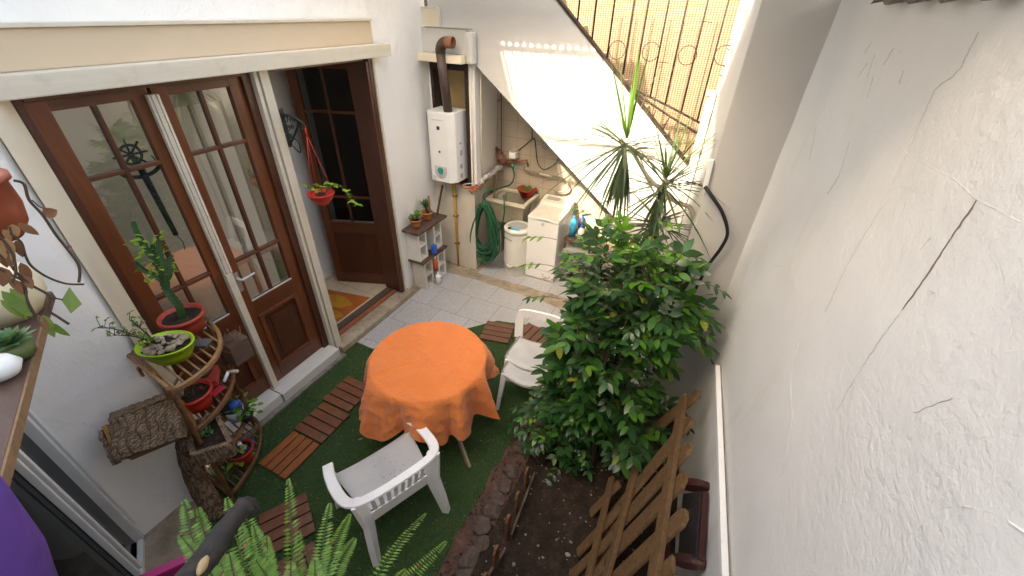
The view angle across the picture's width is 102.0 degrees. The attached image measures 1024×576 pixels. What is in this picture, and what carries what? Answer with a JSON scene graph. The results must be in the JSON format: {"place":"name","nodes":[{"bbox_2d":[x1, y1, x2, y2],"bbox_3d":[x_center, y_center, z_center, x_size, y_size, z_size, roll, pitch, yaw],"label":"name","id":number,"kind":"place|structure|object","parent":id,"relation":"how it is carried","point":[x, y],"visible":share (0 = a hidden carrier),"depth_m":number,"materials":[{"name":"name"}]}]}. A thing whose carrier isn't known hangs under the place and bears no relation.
{"place":"outdoors","nodes":[
{"label":"outdoors","id":0,"kind":"place"},
{"bbox_2d":[0,168,28,240],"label":"brown hanging pot","id":1,"kind":"object","parent":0,"point":[13,211],"visible":0.76,"depth_m":1.05,"materials":[{"name":"ceramic"}]},
{"bbox_2d":[0,179,83,337],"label":"withered vine","id":2,"kind":"object","parent":1,"relation":"hanging from","point":[16,301],"visible":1,"depth_m":1.05,"materials":[{"name":"brown plant"}]},
{"bbox_2d":[175,496,261,575],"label":"cut branch","id":3,"kind":"object","parent":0,"point":[205,558],"visible":1,"depth_m":0.69,"materials":[{"name":"grey wood"}]},
{"bbox_2d":[160,273,385,387],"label":"indoor floor","id":4,"kind":"structure","parent":0,"point":[370,290],"depth_m":5.08,"materials":[{"name":"beige tile"}]},
{"bbox_2d":[0,70,335,369],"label":"indoor room","id":5,"kind":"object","parent":4,"relation":"on","point":[85,137],"visible":0.03,"depth_m":3.58,"materials":[{"name":"paint"}]},
{"bbox_2d":[169,87,287,293],"bbox_3d":[-2.162,-0.314,3.387,0.075,2.400,0.520,16,37,20],"label":"curtain","id":6,"kind":"object","parent":4,"relation":"on","point":[189,100],"visible":0.2,"depth_m":3.15,"materials":[{"name":"fabric"}]},
{"bbox_2d":[327,289,369,321],"bbox_3d":[-2.150,0.164,4.815,0.740,0.010,0.600,16,37,20],"label":"door mat","id":7,"kind":"object","parent":4,"relation":"on","point":[343,304],"depth_m":4.82,"materials":[{"name":"fabric"}]},
{"bbox_2d":[206,251,588,467],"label":"courtyard floor","id":8,"kind":"structure","parent":0,"point":[465,271],"depth_m":5.40,"materials":[{"name":"tile"}]},
{"bbox_2d":[0,140,213,534],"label":"garden wall","id":9,"kind":"structure","parent":8,"relation":"on","point":[88,381],"depth_m":2.28,"materials":[{"name":"white paint"}]},
{"bbox_2d":[337,287,413,351],"bbox_3d":[-1.607,0.299,4.738,0.301,0.103,1.183,16,37,20],"label":"doorway step","id":10,"kind":"object","parent":8,"relation":"on","point":[357,325],"visible":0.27,"depth_m":4.67,"materials":[{"name":"stone"}]},
{"bbox_2d":[417,6,496,268],"bbox_3d":[-0.528,-1.708,5.180,0.640,2.977,0.980,16,37,20],"label":"heater niche","id":11,"kind":"object","parent":8,"relation":"on","point":[473,91],"visible":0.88,"depth_m":4.81,"materials":[{"name":"paint"}]},
{"bbox_2d":[427,106,467,183],"bbox_3d":[-0.748,-1.659,4.833,0.362,0.780,0.342,16,37,20],"label":"water heater","id":12,"kind":"object","parent":11,"relation":"attached to","point":[447,142],"visible":0.98,"depth_m":4.71,"materials":[{"name":"white metal"}]},
{"bbox_2d":[435,36,455,111],"bbox_3d":[-0.661,-2.182,4.301,0.222,0.749,0.201,16,37,20],"label":"flue pipe","id":13,"kind":"object","parent":12,"relation":"attached to","point":[444,43],"visible":0.99,"depth_m":4.23,"materials":[{"name":"brown metal"}]},
{"bbox_2d":[451,183,459,265],"bbox_3d":[-0.731,-0.801,5.430,0.070,1.181,0.047,16,37,20],"label":"gas pipe","id":14,"kind":"object","parent":11,"relation":"attached to","point":[455,215],"visible":0.98,"depth_m":5.35,"materials":[{"name":"metal"}]},
{"bbox_2d":[442,165,502,206],"bbox_3d":[-0.395,-1.268,5.285,0.445,0.439,0.912,39,49,42],"label":"pipe cluster","id":15,"kind":"object","parent":11,"relation":"attached to","point":[486,177],"visible":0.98,"depth_m":5.12,"materials":[{"name":"plastic"}]},
{"bbox_2d":[470,169,514,262],"bbox_3d":[-0.149,-0.903,5.449,0.412,1.103,0.780,33,45,37],"label":"garden hose","id":16,"kind":"object","parent":11,"relation":"hanging from","point":[486,206],"visible":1,"depth_m":5.31,"materials":[{"name":"green rubber"}]},
{"bbox_2d":[648,0,840,411],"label":"pillar wall","id":17,"kind":"structure","parent":8,"relation":"on","point":[772,54],"depth_m":2.41,"materials":[{"name":"paint"}]},
{"bbox_2d":[680,159,713,187],"bbox_3d":[1.147,-0.718,2.569,0.170,0.176,0.022,16,37,20],"label":"white conduit","id":18,"kind":"object","parent":17,"relation":"attached to","point":[708,172],"visible":0.92,"depth_m":2.54,"materials":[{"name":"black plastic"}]},
{"bbox_2d":[673,0,1023,575],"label":"party wall","id":19,"kind":"structure","parent":8,"relation":"on","point":[868,345],"depth_m":1.10,"materials":[{"name":"paint"}]},
{"bbox_2d":[663,478,709,570],"bbox_3d":[0.948,1.340,2.284,0.192,0.432,0.435,16,37,20],"label":"weathered bench","id":20,"kind":"object","parent":19,"relation":"attached to","point":[690,555],"visible":0.82,"depth_m":2.17,"materials":[{"name":"wood"}]},
{"bbox_2d":[694,186,728,363],"bbox_3d":[1.344,-0.065,2.755,0.115,1.149,0.465,-19,39,-27],"label":"black cable","id":21,"kind":"object","parent":19,"relation":"attached to","point":[719,207],"visible":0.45,"depth_m":2.61,"materials":[{"name":"rubber"}]},
{"bbox_2d":[714,365,730,575],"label":"wall trunking","id":22,"kind":"structure","parent":19,"relation":"attached to","point":[724,547],"depth_m":2.01,"materials":[{"name":"white plastic"}]},
{"bbox_2d":[871,0,990,4],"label":"corrugated cover","id":23,"kind":"object","parent":19,"relation":"on","point":[887,2],"visible":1,"depth_m":1.35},
{"bbox_2d":[358,272,647,384],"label":"tile paving","id":24,"kind":"structure","parent":0,"point":[465,302],"depth_m":4.97,"materials":[{"name":"tile"}]},
{"bbox_2d":[206,321,540,575],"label":"turf carpet","id":25,"kind":"object","parent":24,"relation":"on","point":[442,519],"visible":0.33,"depth_m":3.14,"materials":[{"name":"carpet"}]},
{"bbox_2d":[135,501,208,572],"bbox_3d":[-2.241,1.630,2.798,0.463,0.025,0.605,-24,42,-32],"label":"concrete step","id":26,"kind":"object","parent":25,"relation":"on","point":[161,539],"visible":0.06,"depth_m":2.74,"materials":[{"name":"concrete"}]},
{"bbox_2d":[126,317,262,503],"bbox_3d":[-1.992,0.853,2.861,0.631,1.274,0.546,16,37,20],"label":"rattan plant stand","id":27,"kind":"object","parent":25,"relation":"on","point":[171,391],"visible":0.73,"depth_m":2.60,"materials":[{"name":"wicker"}]},
{"bbox_2d":[91,310,194,365],"bbox_3d":[-1.924,0.242,2.156,0.294,0.552,0.489,-9,36,-16],"label":"lime bowl planter","id":28,"kind":"object","parent":27,"relation":"on","point":[168,348],"visible":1,"depth_m":2.31,"materials":[{"name":"green plastic"}]},
{"bbox_2d":[123,221,204,335],"bbox_3d":[-2.022,-0.039,2.410,0.244,0.727,0.255,16,37,20],"label":"potted euphorbia","id":29,"kind":"object","parent":27,"relation":"on","point":[179,315],"visible":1,"depth_m":2.44,"materials":[{"name":"green plant"}]},
{"bbox_2d":[181,378,212,413],"bbox_3d":[-1.973,0.678,2.576,0.216,0.138,0.216,16,37,20],"label":"red pot","id":30,"kind":"object","parent":27,"relation":"on","point":[197,397],"visible":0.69,"depth_m":2.56,"materials":[{"name":"plastic"}]},
{"bbox_2d":[191,365,211,378],"bbox_3d":[-2.030,0.586,2.734,0.108,0.110,0.108,16,37,20],"label":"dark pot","id":31,"kind":"object","parent":27,"relation":"on","point":[194,371],"visible":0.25,"depth_m":2.71,"materials":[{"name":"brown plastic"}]},
{"bbox_2d":[194,338,212,347],"bbox_3d":[-1.877,0.333,2.505,0.100,0.014,0.070,0,34,-3],"label":"slate piece","id":32,"kind":"object","parent":27,"relation":"on","point":[202,343],"visible":0.76,"depth_m":2.50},
{"bbox_2d":[204,365,220,386],"bbox_3d":[-1.976,0.584,2.733,0.070,0.050,0.160,-14,37,-22],"label":"brick red box","id":33,"kind":"object","parent":27,"relation":"on","point":[213,377],"visible":0.62,"depth_m":2.71,"materials":[{"name":"plastic"}]},
{"bbox_2d":[212,370,238,396],"bbox_3d":[-1.882,0.610,2.703,0.072,0.068,0.204,16,37,20],"label":"red hand trowel","id":34,"kind":"object","parent":27,"relation":"on","point":[217,390],"visible":0.85,"depth_m":2.70,"materials":[{"name":"plastic"}]},
{"bbox_2d":[203,326,255,366],"bbox_3d":[-1.931,0.415,2.830,0.210,0.282,0.248,16,37,20],"label":"weathered wood block","id":35,"kind":"object","parent":27,"relation":"on","point":[237,350],"depth_m":2.86,"materials":[{"name":"brown wood"}]},
{"bbox_2d":[219,399,243,422],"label":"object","id":36,"kind":"object","parent":27,"relation":"on","point":[231,416],"visible":0.79,"depth_m":2.90,"materials":[{"name":"blue plastic"}]},
{"bbox_2d":[227,435,253,466],"bbox_3d":[-1.994,1.206,3.054,0.182,0.180,0.188,16,37,20],"label":"red pot plant","id":37,"kind":"object","parent":27,"relation":"on","point":[246,457],"visible":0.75,"depth_m":3.03,"materials":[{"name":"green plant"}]},
{"bbox_2d":[219,392,263,422],"bbox_3d":[-1.893,0.865,2.909,0.274,0.172,0.218,-18,39,-27],"label":"trailing plant","id":38,"kind":"object","parent":27,"relation":"on","point":[246,415],"visible":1,"depth_m":2.90,"materials":[{"name":"plant"}]},
{"bbox_2d":[175,437,227,522],"bbox_3d":[-2.062,1.243,2.718,0.182,0.803,0.198,16,37,20],"label":"bark stump","id":39,"kind":"object","parent":25,"relation":"on","point":[204,492],"visible":0.72,"depth_m":2.73,"materials":[{"name":"wood"}]},
{"bbox_2d":[98,389,197,465],"bbox_3d":[-2.077,0.833,2.375,0.418,0.317,0.282,-16,38,-24],"label":"bark birdhouse","id":40,"kind":"object","parent":39,"relation":"on","point":[140,429],"visible":0.94,"depth_m":2.33,"materials":[{"name":"brown wood"}]},
{"bbox_2d":[186,412,238,467],"bbox_3d":[-1.866,0.942,2.559,0.214,0.145,0.315,-26,43,-35],"label":"bark planter","id":41,"kind":"object","parent":39,"relation":"on","point":[218,444],"visible":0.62,"depth_m":2.51,"materials":[{"name":"wood"}]},
{"bbox_2d":[225,345,346,438],"bbox_3d":[-2.101,0.955,3.725,0.260,0.125,1.380,16,37,20],"label":"door threshold","id":42,"kind":"object","parent":25,"relation":"on","point":[300,379],"depth_m":3.77,"materials":[{"name":"white stone"}]},
{"bbox_2d":[258,492,315,557],"bbox_3d":[-1.545,1.619,2.845,0.312,0.028,0.318,-19,39,-28],"label":"deck tile","id":43,"kind":"object","parent":25,"relation":"on","point":[273,526],"visible":0.72,"depth_m":2.84,"materials":[{"name":"brown wood"}]},
{"bbox_2d":[259,431,318,479],"bbox_3d":[-1.756,1.318,3.279,0.288,0.028,0.333,16,37,20],"label":"deck tile","id":44,"kind":"object","parent":25,"relation":"on","point":[288,456],"visible":1,"depth_m":3.26,"materials":[{"name":"brown wood"}]},
{"bbox_2d":[277,541,320,575],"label":"deck tile","id":45,"kind":"object","parent":25,"relation":"on","point":[309,553],"visible":0.41,"depth_m":2.66,"materials":[{"name":"brown wood"}]},
{"bbox_2d":[294,402,349,443],"bbox_3d":[-1.617,1.146,3.538,0.311,0.028,0.318,16,37,20],"label":"deck tile","id":46,"kind":"object","parent":25,"relation":"on","point":[323,420],"visible":1,"depth_m":3.52,"materials":[{"name":"brown wood"}]},
{"bbox_2d":[322,376,365,412],"bbox_3d":[-1.499,0.971,3.801,0.313,0.028,0.318,16,37,20],"label":"deck tile","id":47,"kind":"object","parent":25,"relation":"on","point":[346,395],"visible":0.82,"depth_m":3.77,"materials":[{"name":"brown wood"}]},
{"bbox_2d":[209,320,539,575],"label":"turf blades","id":48,"kind":"object","parent":25,"relation":"on","point":[459,516],"visible":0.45,"depth_m":3.22,"materials":[{"name":"plant"}]},
{"bbox_2d":[322,423,449,566],"bbox_3d":[-0.827,1.304,2.798,0.696,0.656,0.567,-24,42,-33],"label":"plastic chair","id":49,"kind":"object","parent":25,"relation":"on","point":[383,475],"visible":0.98,"depth_m":2.70,"materials":[{"name":"plastic"}]},
{"bbox_2d":[456,438,470,467],"bbox_3d":[-0.660,0.846,3.432,0.878,0.733,0.878,8,35,9],"label":"round table","id":50,"kind":"object","parent":25,"relation":"on","point":[464,454],"visible":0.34,"depth_m":3.25,"materials":[{"name":"white plastic"}]},
{"bbox_2d":[359,321,499,445],"bbox_3d":[-0.628,0.718,3.335,1.196,0.452,1.162,16,37,20],"label":"tablecloth","id":51,"kind":"object","parent":50,"relation":"on","point":[433,377],"visible":1,"depth_m":3.07,"materials":[{"name":"orange fabric"}]},
{"bbox_2d":[435,404,543,575],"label":"dirt strip","id":52,"kind":"object","parent":25,"relation":"on","point":[463,536],"visible":0.41,"depth_m":3.00,"materials":[{"name":"soil"}]},
{"bbox_2d":[456,567,472,575],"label":"kerb stone","id":53,"kind":"object","parent":52,"relation":"on","point":[464,571],"visible":0.9,"depth_m":2.60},
{"bbox_2d":[457,546,478,568],"bbox_3d":[-0.278,1.751,2.690,0.131,0.107,0.165,16,37,20],"label":"kerb stone","id":54,"kind":"object","parent":52,"relation":"on","point":[468,557],"visible":0.85,"depth_m":2.65,"materials":[{"name":"stone"}]},
{"bbox_2d":[472,515,490,535],"bbox_3d":[-0.209,1.635,2.862,0.129,0.082,0.137,-7,35,-13],"label":"kerb stone","id":55,"kind":"object","parent":52,"relation":"on","point":[481,524],"visible":0.99,"depth_m":2.84,"materials":[{"name":"stone"}]},
{"bbox_2d":[476,535,489,552],"bbox_3d":[-0.200,1.713,2.768,0.110,0.095,0.107,-15,38,-23],"label":"kerb stone","id":56,"kind":"object","parent":52,"relation":"on","point":[482,543],"visible":0.9,"depth_m":2.74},
{"bbox_2d":[481,499,501,521],"bbox_3d":[-0.138,1.590,2.939,0.166,0.125,0.128,16,37,20],"label":"kerb stone","id":57,"kind":"object","parent":52,"relation":"on","point":[491,509],"visible":0.85,"depth_m":2.92,"materials":[{"name":"stone"}]},
{"bbox_2d":[488,491,505,505],"bbox_3d":[-0.113,1.533,3.021,0.142,0.076,0.100,39,49,41],"label":"kerb stone","id":58,"kind":"object","parent":52,"relation":"on","point":[498,498],"visible":0.87,"depth_m":3.00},
{"bbox_2d":[497,479,511,494],"bbox_3d":[-0.051,1.486,3.101,0.107,0.068,0.132,16,37,20],"label":"kerb stone","id":59,"kind":"object","parent":52,"relation":"on","point":[504,486],"visible":0.99,"depth_m":3.07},
{"bbox_2d":[502,465,516,478],"bbox_3d":[-0.015,1.422,3.193,0.121,0.084,0.097,16,37,20],"label":"kerb stone","id":60,"kind":"object","parent":52,"relation":"on","point":[510,471],"visible":0.99,"depth_m":3.17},
{"bbox_2d":[513,439,524,453],"bbox_3d":[0.073,1.299,3.385,0.134,0.105,0.123,25,41,31],"label":"kerb stone","id":61,"kind":"object","parent":52,"relation":"on","point":[517,447],"visible":0.53,"depth_m":3.34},
{"bbox_2d":[479,321,514,343],"bbox_3d":[-0.162,0.488,4.572,0.324,0.028,0.308,9,35,11],"label":"deck tile","id":62,"kind":"object","parent":25,"relation":"on","point":[497,332],"visible":0.99,"depth_m":4.55,"materials":[{"name":"brown wood"}]},
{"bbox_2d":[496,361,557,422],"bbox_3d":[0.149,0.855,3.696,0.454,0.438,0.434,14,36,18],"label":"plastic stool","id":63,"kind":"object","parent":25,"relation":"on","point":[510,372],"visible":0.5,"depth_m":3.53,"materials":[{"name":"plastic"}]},
{"bbox_2d":[513,322,546,342],"bbox_3d":[0.233,0.529,4.530,0.338,0.028,0.313,23,40,28],"label":"deck tile","id":64,"kind":"object","parent":25,"relation":"on","point":[531,331],"visible":0.37,"depth_m":4.55,"materials":[{"name":"brown wood"}]},
{"bbox_2d":[502,309,564,395],"bbox_3d":[0.180,0.625,3.733,0.456,0.719,0.447,13,36,15],"label":"plastic chair","id":65,"kind":"object","parent":25,"relation":"on","point":[521,353],"visible":0.62,"depth_m":3.71,"materials":[{"name":"plastic"}]},
{"bbox_2d":[401,212,447,289],"bbox_3d":[-1.060,-0.446,5.205,0.250,0.830,0.600,16,37,20],"label":"block shelf","id":66,"kind":"object","parent":24,"relation":"on","point":[423,238],"visible":0.84,"depth_m":5.11,"materials":[{"name":"concrete"}]},
{"bbox_2d":[408,210,421,228],"bbox_3d":[-1.112,-0.793,4.779,0.156,0.218,0.138,10,35,11],"label":"potted plant","id":67,"kind":"object","parent":66,"relation":"on","point":[415,221],"visible":1,"depth_m":4.77,"materials":[{"name":"ceramic"}]},
{"bbox_2d":[419,196,432,221],"bbox_3d":[-1.024,-0.958,4.945,0.146,0.309,0.160,-23,42,-32],"label":"potted plant","id":68,"kind":"object","parent":66,"relation":"on","point":[426,213],"visible":0.99,"depth_m":4.93,"materials":[{"name":"ceramic"}]},
{"bbox_2d":[527,42,725,379],"bbox_3d":[0.811,-0.294,3.263,1.438,2.860,1.557,27,42,33],"label":"dracaena tree","id":69,"kind":"object","parent":24,"relation":"on","point":[619,188],"visible":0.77,"depth_m":2.86,"materials":[{"name":"plant"}]},
{"bbox_2d":[478,250,623,298],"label":"concrete floor","id":70,"kind":"structure","parent":0,"point":[494,268],"depth_m":5.50,"materials":[{"name":"tile"}]},
{"bbox_2d":[486,187,538,251],"bbox_3d":[0.000,-0.841,5.755,0.570,0.920,0.480,16,37,20],"label":"laundry sink","id":71,"kind":"object","parent":70,"relation":"on","point":[518,207],"visible":0.66,"depth_m":5.52,"materials":[{"name":"concrete"}]},
{"bbox_2d":[517,185,536,197],"bbox_3d":[0.199,-1.310,5.555,0.270,0.160,0.280,16,37,20],"label":"red basin","id":72,"kind":"object","parent":71,"relation":"on","point":[525,192],"visible":1,"depth_m":5.51,"materials":[{"name":"plastic"}]},
{"bbox_2d":[504,221,527,275],"bbox_3d":[0.062,-0.525,5.500,0.362,0.687,0.356,-2,34,-5],"label":"spin dryer","id":73,"kind":"object","parent":70,"relation":"on","point":[515,234],"visible":0.94,"depth_m":5.35,"materials":[{"name":"white plastic"}]},
{"bbox_2d":[525,194,574,282],"bbox_3d":[0.490,-0.656,5.458,0.409,0.972,0.584,16,37,20],"label":"washing machine","id":74,"kind":"object","parent":70,"relation":"on","point":[548,215],"visible":0.94,"depth_m":5.26,"materials":[{"name":"white metal"}]},
{"bbox_2d":[560,229,598,278],"bbox_3d":[0.863,-0.399,5.376,0.344,0.660,0.382,16,37,20],"label":"utility shelf","id":75,"kind":"object","parent":70,"relation":"on","point":[569,244],"visible":0.3,"depth_m":5.19,"materials":[{"name":"grey wood"}]},
{"bbox_2d":[568,215,577,236],"bbox_3d":[0.762,-0.773,5.146,0.100,0.270,0.098,16,37,20],"label":"bottle","id":76,"kind":"object","parent":75,"relation":"on","point":[573,224],"visible":1,"depth_m":5.11,"materials":[{"name":"blue plastic"}]},
{"bbox_2d":[577,214,585,233],"bbox_3d":[0.877,-0.798,5.196,0.090,0.260,0.089,16,37,20],"label":"bottle","id":77,"kind":"object","parent":75,"relation":"on","point":[581,219],"visible":0.56,"depth_m":5.15,"materials":[{"name":"purple plastic"}]},
{"bbox_2d":[657,90,716,297],"bbox_3d":[1.654,-0.639,4.173,0.080,2.450,0.160,16,37,20],"label":"stair post","id":78,"kind":"object","parent":70,"relation":"on","point":[711,95],"visible":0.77,"depth_m":3.68,"materials":[{"name":"paint"}]},
{"bbox_2d":[440,404,678,575],"bbox_3d":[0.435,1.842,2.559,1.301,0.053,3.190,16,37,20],"label":"garden bed","id":79,"kind":"object","parent":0,"point":[552,498],"visible":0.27,"depth_m":2.87,"materials":[{"name":"soil"}]},
{"bbox_2d":[139,478,446,575],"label":"boston fern","id":80,"kind":"object","parent":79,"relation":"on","point":[258,566],"visible":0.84,"depth_m":1.11,"materials":[{"name":"green plant"}]},
{"bbox_2d":[483,467,535,575],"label":"bed edging fence","id":81,"kind":"object","parent":79,"relation":"on","point":[498,556],"visible":0.95,"depth_m":2.78,"materials":[{"name":"brown wood"}]},
{"bbox_2d":[481,459,656,575],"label":"bed chips","id":82,"kind":"object","parent":79,"relation":"on","point":[567,554],"visible":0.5,"depth_m":2.76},
{"bbox_2d":[569,476,620,575],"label":"picket fence panel","id":83,"kind":"object","parent":79,"relation":"on","point":[599,547],"visible":0.84,"depth_m":2.64,"materials":[{"name":"brown wood"}]},
{"bbox_2d":[504,208,731,485],"bbox_3d":[0.652,0.480,2.991,1.502,2.002,1.224,16,37,20],"label":"leafy bush","id":84,"kind":"object","parent":79,"relation":"on","point":[591,400],"visible":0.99,"depth_m":2.76,"materials":[{"name":"plant"}]},
{"bbox_2d":[583,390,699,575],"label":"picket fence panel","id":85,"kind":"object","parent":79,"relation":"on","point":[651,549],"visible":0.82,"depth_m":2.34,"materials":[{"name":"brown wood"}]},
{"label":"ground","id":86,"kind":"structure","parent":0,"visible":0},
{"bbox_2d":[0,0,437,419],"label":"house wall","id":87,"kind":"structure","parent":86,"relation":"on","point":[392,98],"depth_m":3.75,"materials":[{"name":"white paint"}]},
{"bbox_2d":[11,73,328,416],"bbox_3d":[-2.119,-0.164,3.065,0.095,2.477,1.195,16,37,20],"label":"door frame","id":88,"kind":"object","parent":87,"relation":"attached to","point":[56,167],"visible":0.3,"depth_m":2.64,"materials":[{"name":"brown wood"}]},
{"bbox_2d":[23,88,270,422],"bbox_3d":[-2.245,-0.006,2.847,0.057,2.433,0.530,16,37,20],"label":"glazed door","id":89,"kind":"structure","parent":88,"relation":"attached to","point":[251,379],"depth_m":2.50,"materials":[{"name":"brown wood"}]},
{"bbox_2d":[113,139,184,249],"bbox_3d":[-2.265,-0.563,2.635,0.040,0.754,0.243,16,37,20],"label":"anchor ornament","id":90,"kind":"object","parent":89,"relation":"hanging from","point":[144,175],"visible":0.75,"depth_m":2.55,"materials":[{"name":"black metal"}]},
{"bbox_2d":[144,93,278,388],"bbox_3d":[-2.092,-0.113,3.044,0.045,2.404,0.056,16,37,20],"label":"cream door strip","id":91,"kind":"object","parent":88,"relation":"attached to","point":[158,111],"visible":1,"depth_m":2.81,"materials":[{"name":"paint"}]},
{"bbox_2d":[146,77,321,380],"bbox_3d":[-1.975,-0.276,3.257,0.117,2.433,0.550,16,37,20],"label":"glazed door","id":92,"kind":"structure","parent":88,"relation":"attached to","point":[281,315],"depth_m":3.28,"materials":[{"name":"brown wood"}]},
{"bbox_2d":[0,18,391,101],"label":"door lintel","id":93,"kind":"structure","parent":87,"relation":"attached to","point":[44,58],"depth_m":2.27,"materials":[{"name":"beige paint"}]},
{"bbox_2d":[249,71,341,348],"bbox_3d":[-1.806,-0.435,3.584,0.135,2.596,0.122,16,37,20],"label":"door post","id":94,"kind":"object","parent":87,"relation":"attached to","point":[265,99],"depth_m":3.32,"materials":[{"name":"beige paint"}]},
{"bbox_2d":[278,108,305,152],"bbox_3d":[-1.576,-1.135,3.033,0.195,0.314,0.051,16,37,20],"label":"wall bracket","id":95,"kind":"object","parent":94,"relation":"attached to","point":[285,127],"depth_m":3.01,"materials":[{"name":"black metal"}]},
{"bbox_2d":[301,124,361,205],"bbox_3d":[-1.440,-0.920,3.234,0.228,0.722,0.396,21,39,26],"label":"hanging basket","id":96,"kind":"object","parent":95,"relation":"hanging from","point":[321,196],"visible":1,"depth_m":3.24,"materials":[{"name":"red plastic"}]},
{"bbox_2d":[285,63,385,283],"bbox_3d":[-1.797,-1.091,4.506,0.700,2.445,0.060,4,34,3],"label":"glazed door","id":97,"kind":"structure","parent":87,"relation":"attached to","point":[323,102],"depth_m":4.35,"materials":[{"name":"brown wood"}]},
{"bbox_2d":[495,89,648,273],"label":"laundry back wall","id":98,"kind":"structure","parent":86,"relation":"on","point":[516,132],"depth_m":5.38,"materials":[{"name":"beige tile"}]},
{"bbox_2d":[497,94,558,169],"bbox_3d":[0.192,-1.953,5.230,0.897,0.853,0.016,16,37,20],"label":"black wall cable","id":99,"kind":"object","parent":98,"relation":"attached to","point":[525,144],"depth_m":5.30,"materials":[{"name":"rubber"}]},
{"bbox_2d":[496,146,568,192],"bbox_3d":[0.242,-1.519,5.387,1.073,0.473,0.113,16,37,20],"label":"water pressure unit","id":100,"kind":"object","parent":98,"relation":"attached to","point":[513,153],"visible":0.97,"depth_m":5.39,"materials":[{"name":"white plastic"}]},
{"bbox_2d":[427,0,688,255],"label":"staircase","id":101,"kind":"structure","parent":98,"relation":"attached to","point":[545,66],"depth_m":4.03,"materials":[{"name":"paint"}]},
{"bbox_2d":[577,0,735,155],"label":"stair railing","id":102,"kind":"object","parent":101,"relation":"on","point":[663,103],"visible":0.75,"depth_m":3.59,"materials":[{"name":"metal"}]},
{"bbox_2d":[566,0,739,160],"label":"reed mat screen","id":103,"kind":"object","parent":102,"relation":"attached to","point":[715,12],"visible":0.48,"depth_m":4.18,"materials":[{"name":"wicker"}]},
{"bbox_3d":[-1.736,0.065,-0.131,7.000,5.950,0.730,16,37,20],"label":"balcony wall","id":104,"kind":"object","parent":86,"relation":"on","visible":0},
{"bbox_2d":[0,291,55,486],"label":"balcony shelf","id":105,"kind":"object","parent":104,"relation":"attached to","point":[16,392],"visible":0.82,"depth_m":0.99,"materials":[{"name":"brown wood"}]},
{"bbox_2d":[0,353,22,381],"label":"white round pot","id":106,"kind":"object","parent":105,"relation":"on","point":[10,365],"visible":1,"depth_m":1.02,"materials":[{"name":"ceramic"}]},
{"bbox_2d":[0,325,36,360],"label":"shelf succulent","id":107,"kind":"object","parent":105,"relation":"on","point":[16,341],"visible":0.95,"depth_m":1.07,"materials":[{"name":"green plant"}]},
{"bbox_2d":[0,262,46,327],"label":"cream pot","id":108,"kind":"object","parent":105,"relation":"on","point":[36,298],"visible":0.53,"depth_m":1.21,"materials":[{"name":"ceramic"}]},
{"bbox_2d":[0,475,57,575],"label":"purple tub","id":109,"kind":"object","parent":105,"relation":"on","point":[24,549],"visible":1,"depth_m":0.67,"materials":[{"name":"plastic"}]},
{"bbox_2d":[10,408,144,575],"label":"sliding glass door","id":110,"kind":"structure","parent":104,"relation":"attached to","point":[81,517],"depth_m":2.17,"materials":[{"name":"black"}]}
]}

